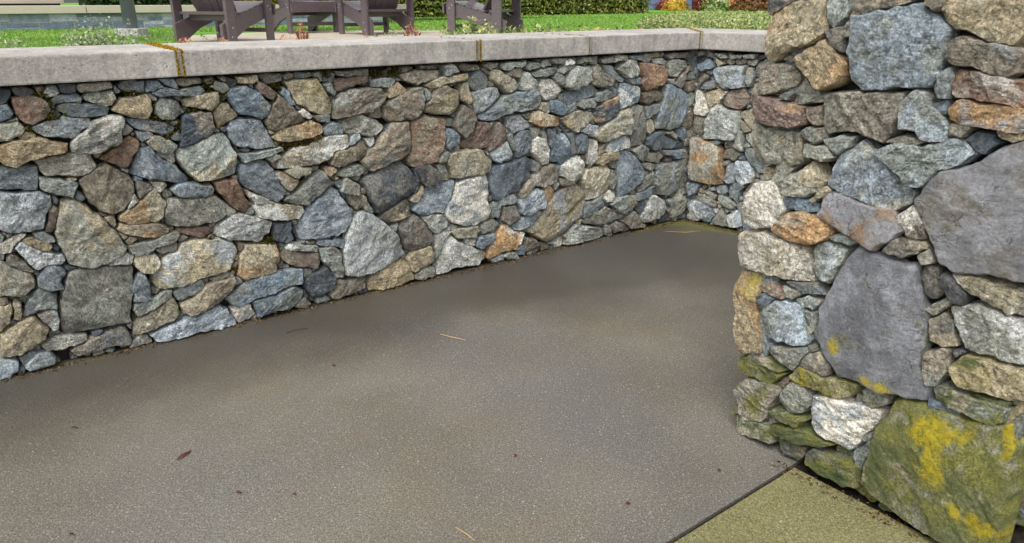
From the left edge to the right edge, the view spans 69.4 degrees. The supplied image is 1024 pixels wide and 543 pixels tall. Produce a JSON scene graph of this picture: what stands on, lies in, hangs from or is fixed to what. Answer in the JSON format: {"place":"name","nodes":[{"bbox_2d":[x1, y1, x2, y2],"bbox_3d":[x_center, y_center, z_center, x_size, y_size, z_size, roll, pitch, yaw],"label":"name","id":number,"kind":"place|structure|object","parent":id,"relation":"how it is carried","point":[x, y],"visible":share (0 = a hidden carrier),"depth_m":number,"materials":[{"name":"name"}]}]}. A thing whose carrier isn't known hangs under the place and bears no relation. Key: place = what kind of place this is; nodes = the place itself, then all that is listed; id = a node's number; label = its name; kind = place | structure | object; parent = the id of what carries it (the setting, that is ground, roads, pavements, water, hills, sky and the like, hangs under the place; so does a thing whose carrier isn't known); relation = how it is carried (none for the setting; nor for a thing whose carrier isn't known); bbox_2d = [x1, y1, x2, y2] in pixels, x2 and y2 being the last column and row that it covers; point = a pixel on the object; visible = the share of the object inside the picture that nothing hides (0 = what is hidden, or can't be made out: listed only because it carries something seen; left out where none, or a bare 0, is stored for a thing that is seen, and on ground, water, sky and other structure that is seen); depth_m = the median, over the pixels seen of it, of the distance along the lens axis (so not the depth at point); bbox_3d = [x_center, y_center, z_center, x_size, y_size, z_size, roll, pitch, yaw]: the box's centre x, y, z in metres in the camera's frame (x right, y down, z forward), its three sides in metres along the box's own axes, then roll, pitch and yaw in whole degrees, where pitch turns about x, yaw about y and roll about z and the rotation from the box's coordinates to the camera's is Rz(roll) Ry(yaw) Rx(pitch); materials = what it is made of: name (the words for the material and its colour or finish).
{"place":"outdoors","nodes":[
{"label":"outdoors","id":0,"kind":"place"},
{"bbox_2d":[0,0,63,5],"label":"wall","id":1,"kind":"structure","parent":0,"point":[29,2],"depth_m":11.35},
{"bbox_2d":[64,0,233,2],"label":"sky","id":2,"kind":"structure","parent":0,"point":[65,1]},
{"bbox_2d":[185,29,465,42],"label":"patio","id":3,"kind":"structure","parent":0,"point":[257,36],"depth_m":8.54,"materials":[{"name":"beige concrete"}]},
{"bbox_2d":[170,0,275,42],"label":"garden chair","id":4,"kind":"object","parent":3,"relation":"on","point":[232,27],"visible":0.91,"depth_m":7.06,"materials":[{"name":"wood"}]},
{"bbox_2d":[273,0,338,33],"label":"garden chair","id":5,"kind":"object","parent":3,"relation":"on","point":[318,12],"visible":0.77,"depth_m":9.13,"materials":[{"name":"wood"}]},
{"bbox_2d":[334,0,414,35],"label":"garden chair","id":6,"kind":"object","parent":3,"relation":"on","point":[359,13],"visible":0.96,"depth_m":8.76,"materials":[{"name":"wood"}]},
{"bbox_2d":[0,3,767,47],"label":"lawn","id":7,"kind":"structure","parent":0,"point":[206,33],"depth_m":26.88,"materials":[{"name":"green plant"}]},
{"bbox_2d":[114,0,148,35],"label":"lamp post","id":8,"kind":"object","parent":7,"relation":"on","point":[128,10],"visible":0.69,"depth_m":8.17,"materials":[{"name":"metal"}]},
{"bbox_2d":[0,4,405,30],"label":"granite wall","id":9,"kind":"structure","parent":7,"relation":"on","point":[54,17],"depth_m":10.22,"materials":[{"name":"grey stone"}]},
{"bbox_2d":[442,0,522,32],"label":"garden chair","id":10,"kind":"object","parent":7,"relation":"on","point":[495,13],"visible":0.84,"depth_m":8.18,"materials":[{"name":"wood"}]},
{"bbox_2d":[403,0,649,16],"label":"clipped hedge","id":11,"kind":"object","parent":7,"relation":"on","point":[562,7],"visible":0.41,"depth_m":20.37,"materials":[{"name":"green plant"}]},
{"bbox_2d":[439,9,772,34],"bbox_3d":[2.793,-3.388,9.935,2.543,0.288,12.486,8,21,20],"label":"ground cover","id":12,"kind":"object","parent":7,"relation":"on","point":[748,20],"visible":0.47,"depth_m":7.94,"materials":[{"name":"green plant"}]},
{"bbox_2d":[653,0,668,9],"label":"red shrub","id":13,"kind":"object","parent":7,"relation":"on","point":[659,6],"visible":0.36,"depth_m":30.34,"materials":[{"name":"red plant"}]},
{"bbox_2d":[645,0,691,9],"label":"stone building","id":14,"kind":"structure","parent":7,"relation":"on","point":[653,2],"depth_m":30.97,"materials":[{"name":"grey stone"}]},
{"bbox_2d":[661,0,691,10],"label":"yellow shrub","id":15,"kind":"object","parent":7,"relation":"on","point":[675,5],"visible":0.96,"depth_m":27.84,"materials":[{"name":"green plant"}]},
{"bbox_2d":[692,0,709,10],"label":"red hedge","id":16,"kind":"object","parent":7,"relation":"on","point":[695,6],"visible":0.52,"depth_m":28.33,"materials":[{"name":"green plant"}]},
{"bbox_2d":[698,0,733,10],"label":"green shrub","id":17,"kind":"object","parent":7,"relation":"on","point":[713,4],"visible":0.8,"depth_m":27.80,"materials":[{"name":"green plant"}]},
{"bbox_2d":[716,0,743,10],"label":"orange shrub","id":18,"kind":"object","parent":7,"relation":"on","point":[731,1],"visible":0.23,"depth_m":27.67,"materials":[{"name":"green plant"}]},
{"bbox_2d":[729,0,767,10],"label":"brown shrub","id":19,"kind":"object","parent":7,"relation":"on","point":[753,5],"visible":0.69,"depth_m":27.25,"materials":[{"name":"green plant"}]},
{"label":"raised bed","id":20,"kind":"structure","parent":7,"relation":"on","visible":0},
{"bbox_2d":[78,0,192,4],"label":"shrub hedge","id":21,"kind":"object","parent":20,"relation":"on","point":[136,2],"visible":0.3,"depth_m":11.55,"materials":[{"name":"green plant"}]},
{"bbox_2d":[234,0,348,4],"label":"golden hedge","id":22,"kind":"object","parent":20,"relation":"on","point":[275,2],"visible":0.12,"depth_m":12.60,"materials":[{"name":"green plant"}]},
{"bbox_2d":[349,0,541,7],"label":"clipped hedge","id":23,"kind":"object","parent":20,"relation":"on","point":[438,3],"visible":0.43,"depth_m":14.70,"materials":[{"name":"green plant"}]},
{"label":"planting bed","id":24,"kind":"structure","parent":7,"relation":"on","visible":0},
{"bbox_2d":[176,35,193,42],"bbox_3d":[-1.785,-1.199,4.056,0.156,0.184,0.154,0,20,0],"label":"sedum plant","id":25,"kind":"object","parent":24,"relation":"on","point":[190,39],"visible":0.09,"depth_m":4.03,"materials":[{"name":"pink plant"}]},
{"bbox_2d":[0,11,398,47],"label":"ground cover","id":26,"kind":"object","parent":24,"relation":"on","point":[102,40],"visible":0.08,"depth_m":3.79,"materials":[{"name":"green plant"}]},
{"bbox_2d":[295,22,309,38],"bbox_3d":[-1.244,-1.358,4.406,0.114,0.241,0.110,0,20,0],"label":"sedum plant","id":27,"kind":"object","parent":24,"relation":"on","point":[299,35],"visible":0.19,"depth_m":4.38,"materials":[{"name":"pink plant"}]},
{"bbox_2d":[403,22,420,35],"bbox_3d":[-0.647,-1.498,4.804,0.170,0.230,0.167,0,20,0],"label":"sedum plant","id":28,"kind":"object","parent":24,"relation":"on","point":[409,33],"visible":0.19,"depth_m":4.78,"materials":[{"name":"pink plant"}]},
{"bbox_2d":[0,219,787,542],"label":"pavement","id":29,"kind":"structure","parent":0,"point":[592,387],"depth_m":3.00,"materials":[{"name":"grey concrete"}]},
{"bbox_2d":[177,450,190,459],"bbox_3d":[-1.223,0.684,2.759,0.013,0.012,0.070,8,22,20],"label":"dead leaf","id":30,"kind":"object","parent":29,"relation":"on","point":[183,454],"visible":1,"depth_m":2.76,"materials":[{"name":"brown plant"}]},
{"bbox_2d":[0,28,702,379],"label":"stone wall","id":31,"kind":"structure","parent":29,"relation":"on","point":[442,154],"depth_m":3.87,"materials":[{"name":"stone"}]},
{"bbox_2d":[23,66,399,290],"bbox_3d":[-1.341,-0.357,3.754,1.850,1.293,0.055,-14,24,-33],"label":"moss","id":32,"kind":"object","parent":31,"relation":"on","point":[391,72],"visible":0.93,"depth_m":3.53,"materials":[{"name":"green plant"}]},
{"bbox_2d":[144,27,703,76],"bbox_3d":[-0.054,-1.433,4.678,4.074,0.132,0.654,-14,24,-33],"label":"moss","id":33,"kind":"object","parent":31,"relation":"on","point":[159,45],"visible":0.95,"depth_m":3.63,"materials":[{"name":"yellow plant"}]},
{"bbox_2d":[3,219,940,542],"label":"leaf debris","id":34,"kind":"object","parent":29,"relation":"on","point":[493,267],"visible":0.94,"depth_m":3.65,"materials":[{"name":"brown plant"}]},
{"bbox_2d":[683,218,802,469],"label":"pavement","id":35,"kind":"structure","parent":0,"point":[717,250],"depth_m":4.84,"materials":[{"name":"grey concrete"}]},
{"bbox_2d":[685,28,780,231],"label":"stone wall","id":36,"kind":"structure","parent":35,"relation":"on","point":[725,170],"depth_m":5.31,"materials":[{"name":"stone"}]},
{"bbox_2d":[674,468,938,542],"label":"pavement","id":37,"kind":"structure","parent":0,"point":[788,507],"depth_m":2.42,"materials":[{"name":"beige concrete"}]},
{"bbox_2d":[673,461,1023,542],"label":"soil","id":38,"kind":"structure","parent":0,"point":[1018,535],"depth_m":2.54,"materials":[{"name":"black soil"}]},
{"bbox_2d":[732,0,1023,542],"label":"stone pillar","id":39,"kind":"structure","parent":38,"relation":"on","point":[878,302],"depth_m":2.24,"materials":[{"name":"grey stone"}]}
]}

